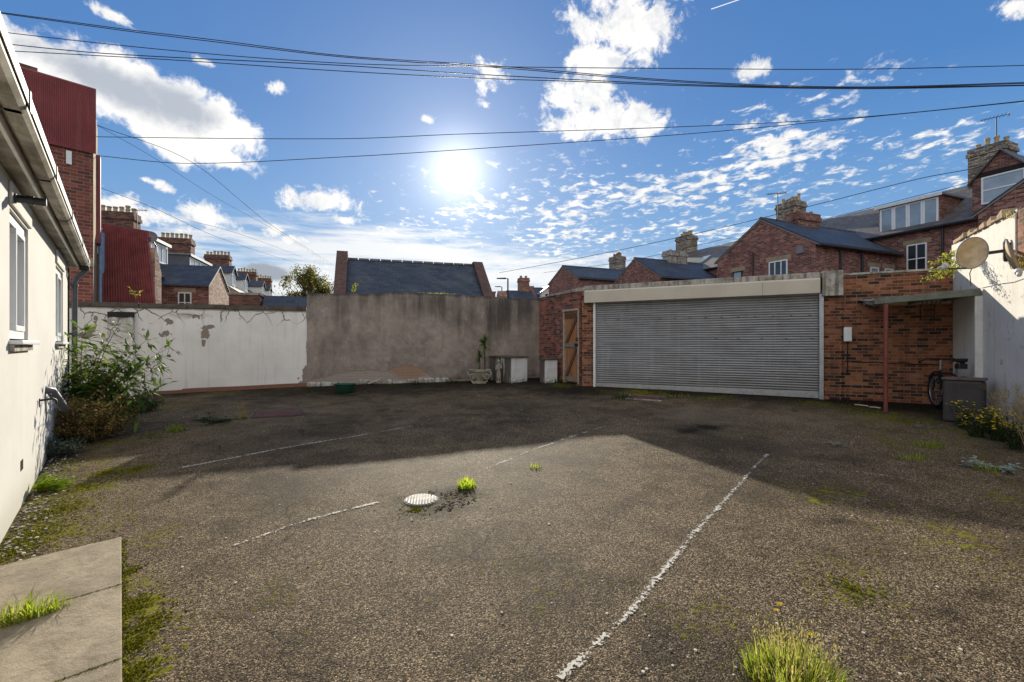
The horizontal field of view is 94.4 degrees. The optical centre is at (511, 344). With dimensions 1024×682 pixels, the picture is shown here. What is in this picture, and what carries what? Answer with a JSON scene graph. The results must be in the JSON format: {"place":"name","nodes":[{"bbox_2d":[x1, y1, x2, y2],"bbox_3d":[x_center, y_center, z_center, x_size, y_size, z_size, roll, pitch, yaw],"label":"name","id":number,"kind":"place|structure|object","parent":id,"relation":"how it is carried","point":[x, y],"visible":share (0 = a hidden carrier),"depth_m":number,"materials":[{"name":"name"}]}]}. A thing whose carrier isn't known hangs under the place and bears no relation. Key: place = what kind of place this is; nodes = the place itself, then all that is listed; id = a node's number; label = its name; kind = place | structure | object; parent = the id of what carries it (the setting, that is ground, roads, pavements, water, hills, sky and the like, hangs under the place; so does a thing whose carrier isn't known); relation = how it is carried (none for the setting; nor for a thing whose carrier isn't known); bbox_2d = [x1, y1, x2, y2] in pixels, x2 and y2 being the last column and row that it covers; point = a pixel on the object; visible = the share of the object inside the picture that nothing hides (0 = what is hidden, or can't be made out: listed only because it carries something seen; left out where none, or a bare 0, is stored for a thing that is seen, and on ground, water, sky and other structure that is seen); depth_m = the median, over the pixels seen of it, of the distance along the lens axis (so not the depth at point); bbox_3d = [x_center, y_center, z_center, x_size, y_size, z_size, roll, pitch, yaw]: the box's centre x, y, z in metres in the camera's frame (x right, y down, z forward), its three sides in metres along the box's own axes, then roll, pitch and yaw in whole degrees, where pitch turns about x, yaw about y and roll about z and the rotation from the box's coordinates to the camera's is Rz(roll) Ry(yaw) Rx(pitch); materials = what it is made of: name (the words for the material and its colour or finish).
{"place":"outdoors","nodes":[
{"label":"outdoors","id":0,"kind":"place"},
{"bbox_2d":[0,536,121,681],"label":"path","id":1,"kind":"structure","parent":0,"point":[79,635],"depth_m":2.39,"materials":[{"name":"concrete"}]},
{"bbox_2d":[0,584,82,627],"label":"grass tuft","id":2,"kind":"object","parent":1,"relation":"on","point":[27,610],"visible":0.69,"depth_m":2.43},
{"bbox_2d":[0,377,1023,681],"bbox_3d":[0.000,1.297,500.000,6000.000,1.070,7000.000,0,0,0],"label":"ground","id":3,"kind":"structure","parent":0,"point":[450,575],"depth_m":3.37,"materials":[{"name":"asphalt"}]},
{"bbox_2d":[0,13,89,542],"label":"bungalow","id":4,"kind":"object","parent":3,"relation":"on","point":[42,248],"visible":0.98,"depth_m":4.09,"materials":[{"name":"white paint"}]},
{"bbox_2d":[9,213,39,350],"bbox_3d":[-4.199,-0.487,3.908,0.345,1.083,1.006,0,0,-40],"label":"window","id":5,"kind":"structure","parent":4,"relation":"in","point":[16,233],"depth_m":3.91,"materials":[{"name":"white plastic"}]},
{"bbox_2d":[55,269,69,347],"bbox_3d":[-6.345,-0.487,6.506,0.345,1.083,1.074,0,0,-40],"label":"window","id":6,"kind":"structure","parent":4,"relation":"in","point":[58,276],"depth_m":6.68,"materials":[{"name":"white plastic"}]},
{"bbox_2d":[31,472,72,491],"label":"grass tuft","id":7,"kind":"object","parent":3,"relation":"on","point":[45,484],"visible":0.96,"depth_m":4.43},
{"bbox_2d":[18,62,104,301],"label":"tall building","id":8,"kind":"structure","parent":3,"relation":"on","point":[65,111],"depth_m":12.80,"materials":[{"name":"red brick"}]},
{"bbox_2d":[102,188,324,271],"bbox_3d":[-16.279,-6.122,30.000,0.018,0.430,24.001,0,0,0],"label":"overhead cable","id":9,"kind":"object","parent":8,"relation":"attached to","point":[197,228],"visible":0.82,"depth_m":23.96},
{"bbox_2d":[97,125,334,265],"bbox_3d":[-14.599,-7.150,28.500,0.022,3.122,23.141,0,0,6],"label":"overhead cable","id":10,"kind":"object","parent":8,"relation":"attached to","point":[210,175],"visible":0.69,"depth_m":23.53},
{"bbox_2d":[99,126,333,266],"bbox_3d":[-15.517,-7.430,29.650,0.014,1.994,24.714,0,0,2],"label":"overhead cable","id":11,"kind":"object","parent":8,"relation":"attached to","point":[204,190],"visible":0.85,"depth_m":23.68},
{"bbox_2d":[97,100,1023,138],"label":"overhead cable","id":12,"kind":"object","parent":8,"relation":"attached to","point":[550,131],"visible":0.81,"depth_m":14.99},
{"bbox_2d":[103,101,1023,163],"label":"overhead cable","id":13,"kind":"object","parent":8,"relation":"attached to","point":[534,144],"visible":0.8,"depth_m":15.19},
{"bbox_2d":[51,477,76,487],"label":"grass tuft","id":14,"kind":"object","parent":3,"relation":"on","point":[60,481],"visible":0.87,"depth_m":4.53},
{"bbox_2d":[45,433,86,457],"bbox_3d":[-5.323,1.185,5.536,0.608,0.311,0.592,0,0,0],"label":"shrub","id":15,"kind":"object","parent":3,"relation":"on","point":[54,448],"visible":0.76,"depth_m":5.53,"materials":[{"name":"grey plant"}]},
{"bbox_2d":[52,385,149,441],"bbox_3d":[-5.615,0.925,6.358,1.226,0.738,1.181,0,0,0],"label":"shrub","id":16,"kind":"object","parent":3,"relation":"on","point":[90,427],"visible":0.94,"depth_m":6.23,"materials":[{"name":"green plant"}]},
{"bbox_2d":[62,319,182,433],"bbox_3d":[-5.959,0.515,6.907,2.220,1.799,0.894,0,0,15],"label":"leafy bush","id":17,"kind":"object","parent":3,"relation":"on","point":[92,384],"visible":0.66,"depth_m":6.87,"materials":[{"name":"green plant"}]},
{"bbox_2d":[101,223,160,303],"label":"corrugated outbuilding","id":18,"kind":"structure","parent":3,"relation":"on","point":[132,259],"depth_m":15.52,"materials":[{"name":"red metal"}]},
{"bbox_2d":[149,231,157,247],"bbox_3d":[-12.377,-3.478,16.345,0.276,0.815,0.503,0,0,15],"label":"satellite dish","id":19,"kind":"object","parent":18,"relation":"attached to","point":[153,236],"visible":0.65,"depth_m":16.34,"materials":[{"name":"metal"}]},
{"bbox_2d":[101,204,171,277],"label":"terrace house","id":20,"kind":"structure","parent":3,"relation":"on","point":[121,217],"depth_m":24.41,"materials":[{"name":"brick"}]},
{"bbox_2d":[122,393,163,412],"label":"shrub","id":21,"kind":"object","parent":3,"relation":"on","point":[150,405],"visible":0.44,"depth_m":8.41,"materials":[{"name":"green plant"}]},
{"bbox_2d":[165,418,187,431],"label":"grass tuft","id":22,"kind":"object","parent":3,"relation":"on","point":[175,428],"visible":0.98,"depth_m":6.82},
{"bbox_2d":[158,232,211,265],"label":"terrace house","id":23,"kind":"structure","parent":3,"relation":"on","point":[181,251],"depth_m":32.22,"materials":[{"name":"brick"}]},
{"bbox_2d":[69,301,306,398],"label":"yard wall","id":24,"kind":"structure","parent":3,"relation":"on","point":[219,347],"depth_m":10.88,"materials":[{"name":"white paint"}]},
{"bbox_2d":[160,264,229,304],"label":"wing","id":25,"kind":"structure","parent":3,"relation":"on","point":[190,284],"depth_m":21.65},
{"bbox_2d":[178,292,191,303],"bbox_3d":[-14.647,-1.805,21.217,0.720,1.030,0.064,0,0,-17],"label":"window","id":26,"kind":"structure","parent":25,"relation":"in","point":[183,297],"depth_m":21.21,"materials":[{"name":"white plastic"}]},
{"bbox_2d":[189,412,247,423],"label":"weed","id":27,"kind":"object","parent":3,"relation":"on","point":[216,420],"visible":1,"depth_m":7.39,"materials":[{"name":"green plant"}]},
{"bbox_2d":[203,251,249,292],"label":"terrace house","id":28,"kind":"structure","parent":3,"relation":"on","point":[236,281],"depth_m":38.49,"materials":[{"name":"paint"}]},
{"bbox_2d":[237,402,248,418],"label":"dry weed","id":29,"kind":"object","parent":3,"relation":"on","point":[243,415],"visible":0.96,"depth_m":7.61,"materials":[{"name":"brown plant"}]},
{"bbox_2d":[227,292,265,305],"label":"brick outbuilding","id":30,"kind":"structure","parent":3,"relation":"on","point":[245,298],"depth_m":17.66,"materials":[{"name":"brick"}]},
{"bbox_2d":[237,268,272,295],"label":"terrace house","id":31,"kind":"structure","parent":3,"relation":"on","point":[255,285],"depth_m":47.64,"materials":[{"name":"brick"}]},
{"bbox_2d":[258,275,272,295],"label":"terrace house","id":32,"kind":"structure","parent":3,"relation":"on","point":[268,280],"depth_m":59.30,"materials":[{"name":"brick"}]},
{"bbox_2d":[251,409,302,418],"bbox_3d":[-3.956,1.187,8.018,0.740,0.051,0.600,0,2,-22],"label":"inspection cover","id":33,"kind":"object","parent":3,"relation":"on","point":[278,413],"visible":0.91,"depth_m":7.95,"materials":[{"name":"metal"}]},
{"bbox_2d":[262,296,306,306],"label":"slate shed","id":34,"kind":"structure","parent":3,"relation":"on","point":[284,301],"depth_m":18.12,"materials":[{"name":"stone"}]},
{"bbox_2d":[278,263,333,296],"bbox_3d":[-9.801,-1.402,23.117,2.876,5.015,3.145,0,0,0],"label":"autumn tree","id":35,"kind":"object","parent":3,"relation":"on","point":[309,280],"visible":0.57,"depth_m":22.63,"materials":[{"name":"green plant"}]},
{"bbox_2d":[235,501,378,544],"bbox_3d":[-1.533,1.347,3.631,1.099,0.049,0.124,0,0,-44],"label":"parking line","id":36,"kind":"object","parent":3,"relation":"on","point":[309,519],"visible":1,"depth_m":3.67,"materials":[{"name":"paint"}]},
{"bbox_2d":[183,413,477,467],"bbox_3d":[-2.032,1.226,6.468,4.104,0.174,0.106,0,0,-43],"label":"parking line","id":37,"kind":"object","parent":3,"relation":"on","point":[268,450],"visible":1,"depth_m":5.63,"materials":[{"name":"paint"}]},
{"bbox_2d":[334,383,355,392],"bbox_3d":[-3.715,0.978,10.555,0.480,0.205,0.480,0,0,0],"label":"plastic tub","id":38,"kind":"object","parent":3,"relation":"on","point":[344,387],"visible":1,"depth_m":10.39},
{"bbox_2d":[333,251,493,296],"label":"slate hall","id":39,"kind":"structure","parent":3,"relation":"on","point":[376,276],"depth_m":19.83,"materials":[{"name":"stone"}]},
{"bbox_2d":[402,494,439,507],"bbox_3d":[-0.774,1.337,4.032,0.326,0.044,0.326,0,2,-8],"label":"drain cover","id":40,"kind":"object","parent":3,"relation":"on","point":[419,500],"visible":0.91,"depth_m":4.00,"materials":[{"name":"metal"}]},
{"bbox_2d":[307,291,538,386],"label":"yard wall","id":41,"kind":"structure","parent":3,"relation":"on","point":[397,337],"depth_m":12.16,"materials":[{"name":"concrete"}]},
{"bbox_2d":[4,379,926,552],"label":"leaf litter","id":42,"kind":"object","parent":3,"relation":"on","point":[64,518],"visible":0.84,"depth_m":4.08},
{"bbox_2d":[456,477,476,488],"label":"grass tuft","id":43,"kind":"object","parent":3,"relation":"on","point":[465,483],"visible":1,"depth_m":4.37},
{"bbox_2d":[467,369,491,383],"bbox_3d":[-0.813,0.813,11.950,0.613,0.380,0.480,0,0,0],"label":"stone planter","id":44,"kind":"object","parent":3,"relation":"on","point":[479,376],"visible":0.97,"depth_m":11.80,"materials":[{"name":"stone"}]},
{"bbox_2d":[474,349,484,368],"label":"cordyline plant","id":45,"kind":"object","parent":44,"relation":"on","point":[479,355],"visible":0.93,"depth_m":11.91,"materials":[{"name":"green plant"}]},
{"bbox_2d":[477,333,491,368],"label":"cordyline plant","id":46,"kind":"object","parent":44,"relation":"on","point":[484,339],"visible":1,"depth_m":11.96,"materials":[{"name":"green plant"}]},
{"bbox_2d":[0,389,966,681],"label":"moss","id":47,"kind":"object","parent":3,"relation":"on","point":[140,667],"visible":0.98,"depth_m":2.71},
{"bbox_2d":[495,360,501,382],"bbox_3d":[-0.337,0.692,11.890,0.144,0.610,0.135,0,0,-42],"label":"garden statue","id":48,"kind":"object","parent":3,"relation":"on","point":[498,369],"visible":0.97,"depth_m":11.87,"materials":[{"name":"stone"}]},
{"bbox_2d":[497,278,508,298],"bbox_3d":[-0.694,-1.776,36.000,0.936,6.551,0.269,0,0,0],"label":"street lamp","id":49,"kind":"object","parent":3,"relation":"on","point":[507,286],"visible":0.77,"depth_m":35.95,"materials":[{"name":"metal"}]},
{"bbox_2d":[489,355,528,382],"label":"rendered block","id":50,"kind":"structure","parent":3,"relation":"on","point":[513,369],"depth_m":11.96,"materials":[{"name":"stone"}]},
{"bbox_2d":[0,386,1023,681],"bbox_3d":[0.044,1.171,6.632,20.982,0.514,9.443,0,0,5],"label":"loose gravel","id":51,"kind":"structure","parent":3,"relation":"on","point":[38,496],"depth_m":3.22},
{"bbox_2d":[496,276,533,298],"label":"distant house","id":52,"kind":"structure","parent":3,"relation":"on","point":[525,290],"depth_m":46.42,"materials":[{"name":"brick"}]},
{"bbox_2d":[534,287,548,298],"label":"distant house","id":53,"kind":"structure","parent":3,"relation":"on","point":[540,292],"depth_m":50.87,"materials":[{"name":"brick"}]},
{"bbox_2d":[539,358,558,382],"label":"rendered block","id":54,"kind":"structure","parent":3,"relation":"on","point":[548,370],"depth_m":11.75,"materials":[{"name":"stone"}]},
{"bbox_2d":[539,288,581,385],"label":"brick wall","id":55,"kind":"structure","parent":3,"relation":"on","point":[552,307],"depth_m":12.09,"materials":[{"name":"brick"}]},
{"bbox_2d":[562,308,578,383],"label":"wooden gate","id":56,"kind":"structure","parent":55,"relation":"attached to","point":[570,344],"depth_m":11.53,"materials":[{"name":"beige paint"}]},
{"bbox_2d":[548,265,623,311],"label":"wing","id":57,"kind":"structure","parent":3,"relation":"on","point":[564,279],"depth_m":40.70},
{"bbox_2d":[608,252,625,268],"bbox_3d":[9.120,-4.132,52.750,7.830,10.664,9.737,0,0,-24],"label":"chimney","id":58,"kind":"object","parent":3,"relation":"on","point":[617,257],"depth_m":48.49,"materials":[{"name":"brick"}]},
{"bbox_2d":[612,392,635,400],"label":"grass tuft","id":59,"kind":"object","parent":3,"relation":"on","point":[623,396],"visible":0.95,"depth_m":9.12,"materials":[{"name":"green plant"}]},
{"bbox_2d":[628,394,664,400],"bbox_3d":[2.576,1.050,9.201,0.700,0.044,0.500,1,3,28],"label":"inspection cover","id":60,"kind":"object","parent":3,"relation":"on","point":[647,397],"visible":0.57,"depth_m":9.14,"materials":[{"name":"metal"}]},
{"bbox_2d":[621,230,697,269],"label":"terrace house","id":61,"kind":"structure","parent":3,"relation":"on","point":[689,241],"depth_m":39.59,"materials":[{"name":"brick"}]},
{"bbox_2d":[556,454,768,678],"bbox_3d":[1.528,1.306,3.613,0.095,0.171,4.219,0,0,39],"label":"parking line","id":62,"kind":"object","parent":3,"relation":"on","point":[571,664],"visible":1,"depth_m":2.49,"materials":[{"name":"paint"}]},
{"bbox_2d":[613,249,716,283],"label":"wing","id":63,"kind":"structure","parent":3,"relation":"on","point":[674,265],"depth_m":32.13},
{"bbox_2d":[544,182,968,272],"bbox_3d":[12.106,-6.906,31.999,0.025,1.351,27.323,0,0,-43],"label":"overhead cable","id":64,"kind":"object","parent":63,"relation":"attached to","point":[741,235],"visible":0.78,"depth_m":26.10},
{"bbox_2d":[582,270,843,399],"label":"garage","id":65,"kind":"structure","parent":3,"relation":"on","point":[775,335],"depth_m":9.74,"materials":[{"name":"metal"}]},
{"bbox_2d":[687,193,807,275],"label":"terrace house","id":66,"kind":"structure","parent":3,"relation":"on","point":[708,257],"depth_m":33.73,"materials":[{"name":"brick"}]},
{"bbox_2d":[731,635,789,681],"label":"grass tuft","id":67,"kind":"object","parent":3,"relation":"on","point":[774,670],"visible":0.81,"depth_m":2.00,"materials":[{"name":"green plant"}]},
{"bbox_2d":[733,602,854,681],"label":"grass tuft","id":68,"kind":"object","parent":3,"relation":"on","point":[797,665],"visible":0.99,"depth_m":1.98,"materials":[{"name":"green plant"}]},
{"bbox_2d":[714,209,903,277],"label":"wing","id":69,"kind":"structure","parent":3,"relation":"on","point":[796,241],"depth_m":21.82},
{"bbox_2d":[733,271,742,276],"bbox_3d":[11.212,-3.030,23.572,0.064,1.180,0.750,0,0,-24],"label":"window","id":70,"kind":"structure","parent":69,"relation":"in","point":[738,273],"depth_m":23.53,"materials":[{"name":"metal"}]},
{"bbox_2d":[766,191,786,220],"bbox_3d":[12.669,-6.388,22.690,1.002,1.835,0.560,0,0,-2],"label":"tv aerial","id":71,"kind":"object","parent":69,"relation":"attached to","point":[777,193],"visible":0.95,"depth_m":22.68,"materials":[{"name":"metal"}]},
{"bbox_2d":[769,259,787,274],"bbox_3d":[12.093,-3.045,21.556,0.064,1.510,1.120,0,0,-24],"label":"window","id":72,"kind":"structure","parent":69,"relation":"in","point":[778,267],"depth_m":21.54,"materials":[{"name":"white plastic"}]},
{"bbox_2d":[842,268,952,403],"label":"brick wall","id":73,"kind":"structure","parent":3,"relation":"on","point":[913,338],"depth_m":8.47,"materials":[{"name":"brick"}]},
{"bbox_2d":[843,327,851,374],"bbox_3d":[6.210,0.131,8.770,0.124,0.885,0.080,0,0,28],"label":"meter box","id":74,"kind":"object","parent":73,"relation":"attached to","point":[847,334],"visible":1,"depth_m":8.74,"materials":[{"name":"white plastic"}]},
{"bbox_2d":[845,328,850,340],"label":"door","id":75,"kind":"structure","parent":74,"relation":"in","point":[847,330],"depth_m":8.73,"materials":[{"name":"white plastic"}]},
{"bbox_2d":[845,361,942,365],"bbox_3d":[6.811,0.339,8.493,1.401,0.070,0.018,0,0,28],"label":"wall cable","id":76,"kind":"object","parent":73,"relation":"attached to","point":[894,363],"depth_m":8.46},
{"bbox_2d":[920,301,940,320],"bbox_3d":[7.238,-0.580,8.203,0.266,0.332,0.121,0,0,28],"label":"wall rack","id":77,"kind":"object","parent":73,"relation":"attached to","point":[928,304],"depth_m":8.23,"materials":[{"name":"metal"}]},
{"bbox_2d":[892,451,935,461],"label":"grass tuft","id":78,"kind":"object","parent":3,"relation":"on","point":[911,457],"visible":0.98,"depth_m":5.05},
{"bbox_2d":[820,135,1019,269],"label":"terrace house","id":79,"kind":"structure","parent":3,"relation":"on","point":[914,230],"depth_m":22.13,"materials":[{"name":"brick"}]},
{"bbox_2d":[499,166,982,272],"bbox_3d":[11.086,-7.241,30.498,30.854,2.464,0.033,0,0,38],"label":"overhead cable","id":80,"kind":"object","parent":79,"relation":"attached to","point":[767,216],"visible":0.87,"depth_m":27.09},
{"bbox_2d":[907,242,926,269],"bbox_3d":[18.622,-3.880,21.822,0.064,1.480,0.980,0,0,-24],"label":"window","id":81,"kind":"structure","parent":79,"relation":"in","point":[916,253],"depth_m":21.80,"materials":[{"name":"white plastic"}]},
{"bbox_2d":[980,111,1009,134],"bbox_3d":[22.529,-9.793,22.119,1.002,1.785,0.560,0,0,32],"label":"tv aerial","id":82,"kind":"object","parent":79,"relation":"attached to","point":[1008,114],"visible":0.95,"depth_m":22.07,"materials":[{"name":"metal"}]},
{"bbox_2d":[858,288,982,411],"bbox_3d":[6.634,0.119,7.891,1.433,2.064,1.243,0,0,28],"label":"lean to canopy","id":83,"kind":"object","parent":3,"relation":"on","point":[945,297],"visible":0.95,"depth_m":7.37,"materials":[{"name":"red paint"}]},
{"bbox_2d":[913,439,945,448],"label":"grass tuft","id":84,"kind":"object","parent":3,"relation":"on","point":[932,445],"visible":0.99,"depth_m":5.52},
{"bbox_2d":[918,358,967,407],"bbox_3d":[6.885,0.655,7.561,0.609,0.878,1.389,0,0,38],"label":"bicycle","id":85,"kind":"object","parent":3,"relation":"on","point":[960,363],"visible":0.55,"depth_m":7.80,"materials":[{"name":"metal"}]},
{"bbox_2d":[946,400,977,428],"bbox_3d":[6.093,0.949,6.400,0.323,0.393,0.256,0,0,0],"label":"ragwort","id":86,"kind":"object","parent":3,"relation":"on","point":[965,412],"visible":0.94,"depth_m":6.40,"materials":[{"name":"green plant"}]},
{"bbox_2d":[941,376,987,424],"bbox_3d":[6.460,0.795,6.769,0.354,0.635,0.454,0,0,-41],"label":"water tank","id":87,"kind":"object","parent":3,"relation":"on","point":[970,390],"visible":0.91,"depth_m":6.66,"materials":[{"name":"grey plastic"}]},
{"bbox_2d":[956,414,993,437],"bbox_3d":[5.827,1.013,5.955,0.372,0.314,0.361,0,0,-22],"label":"ragwort","id":88,"kind":"object","parent":3,"relation":"on","point":[974,431],"visible":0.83,"depth_m":5.92,"materials":[{"name":"green plant"}]},
{"bbox_2d":[944,148,1023,265],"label":"terrace house","id":89,"kind":"structure","parent":3,"relation":"on","point":[1001,171],"depth_m":19.53,"materials":[{"name":"brick"}]},
{"bbox_2d":[971,462,999,473],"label":"grass tuft","id":90,"kind":"object","parent":3,"relation":"on","point":[988,469],"visible":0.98,"depth_m":4.62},
{"bbox_2d":[958,455,1016,471],"bbox_3d":[4.696,1.188,4.718,0.407,0.081,0.417,0,0,0],"label":"weed","id":91,"kind":"object","parent":3,"relation":"on","point":[1000,467],"visible":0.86,"depth_m":4.69,"materials":[{"name":"green plant"}]},
{"bbox_2d":[952,207,1023,434],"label":"gable wall","id":92,"kind":"structure","parent":3,"relation":"on","point":[997,280],"depth_m":6.63,"materials":[{"name":"paint"}]},
{"bbox_2d":[920,248,961,281],"bbox_3d":[6.820,-1.261,7.423,0.771,0.599,0.441,0,0,0],"label":"climbing plant","id":93,"kind":"object","parent":92,"relation":"attached to","point":[951,261],"visible":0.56,"depth_m":7.43,"materials":[{"name":"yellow plant"}]},
{"bbox_2d":[1003,239,1010,258],"bbox_3d":[6.559,-1.264,6.293,0.066,0.268,0.100,0,0,28],"label":"dish bracket","id":94,"kind":"object","parent":92,"relation":"attached to","point":[1004,255],"visible":0.27,"depth_m":6.29,"materials":[{"name":"metal"}]},
{"bbox_2d":[938,237,1004,269],"bbox_3d":[5.919,-1.140,6.024,1.347,0.453,0.208,0,0,-13],"label":"satellite dish","id":95,"kind":"object","parent":94,"relation":"attached to","point":[973,252],"visible":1,"depth_m":6.02,"materials":[{"name":"paint"}]},
{"bbox_2d":[999,252,1023,268],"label":"dry grass","id":96,"kind":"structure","parent":92,"relation":"on","point":[1021,262],"depth_m":5.83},
{"bbox_2d":[1003,239,1022,276],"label":"satellite dish","id":97,"kind":"object","parent":92,"relation":"attached to","point":[1011,258],"visible":1,"depth_m":5.54,"materials":[{"name":"paint"}]},
{"bbox_2d":[967,457,1023,473],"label":"weed","id":98,"kind":"object","parent":3,"relation":"on","point":[986,465],"visible":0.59,"depth_m":4.73,"materials":[{"name":"green plant"}]},
{"bbox_2d":[971,178,1023,227],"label":"wing","id":99,"kind":"structure","parent":3,"relation":"on","point":[1012,197],"depth_m":15.04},
{"bbox_2d":[979,406,1021,441],"bbox_3d":[5.902,0.969,5.764,0.364,0.420,0.368,0,0,35],"label":"ragwort","id":100,"kind":"object","parent":3,"relation":"on","point":[993,435],"visible":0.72,"depth_m":5.75,"materials":[{"name":"green plant"}]},
{"bbox_2d":[980,378,1023,435],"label":"ragwort","id":101,"kind":"object","parent":3,"relation":"on","point":[1016,410],"visible":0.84,"depth_m":6.02,"materials":[{"name":"plant"}]},
{"bbox_2d":[991,410,1023,449],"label":"ragwort","id":102,"kind":"object","parent":3,"relation":"on","point":[1017,443],"visible":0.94,"depth_m":5.38,"materials":[{"name":"green plant"}]},
{"bbox_2d":[1007,393,1023,443],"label":"ragwort","id":103,"kind":"object","parent":3,"relation":"on","point":[1021,420],"visible":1,"depth_m":5.26,"materials":[{"name":"plant"}]},
{"bbox_2d":[0,12,1023,86],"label":"overhead cable","id":104,"kind":"object","parent":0,"point":[514,67],"visible":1,"depth_m":12.99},
{"bbox_2d":[0,0,1023,296],"label":"sky","id":105,"kind":"structure","parent":0,"point":[502,208],"materials":[{"name":"blue"}]},
{"bbox_2d":[1,13,1023,87],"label":"overhead cable","id":106,"kind":"object","parent":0,"point":[513,68],"visible":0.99,"depth_m":13.04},
{"bbox_2d":[8,32,1023,69],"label":"overhead cable","id":107,"kind":"object","parent":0,"point":[521,67],"visible":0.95,"depth_m":13.39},
{"bbox_2d":[12,44,1021,87],"bbox_3d":[0.183,-8.303,13.799,36.066,1.708,0.024,0,0,0],"label":"overhead cable","id":108,"kind":"object","parent":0,"point":[466,73],"visible":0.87,"depth_m":13.79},
{"bbox_2d":[15,51,1023,88],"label":"overhead cable","id":109,"kind":"object","parent":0,"point":[508,79],"visible":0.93,"depth_m":13.99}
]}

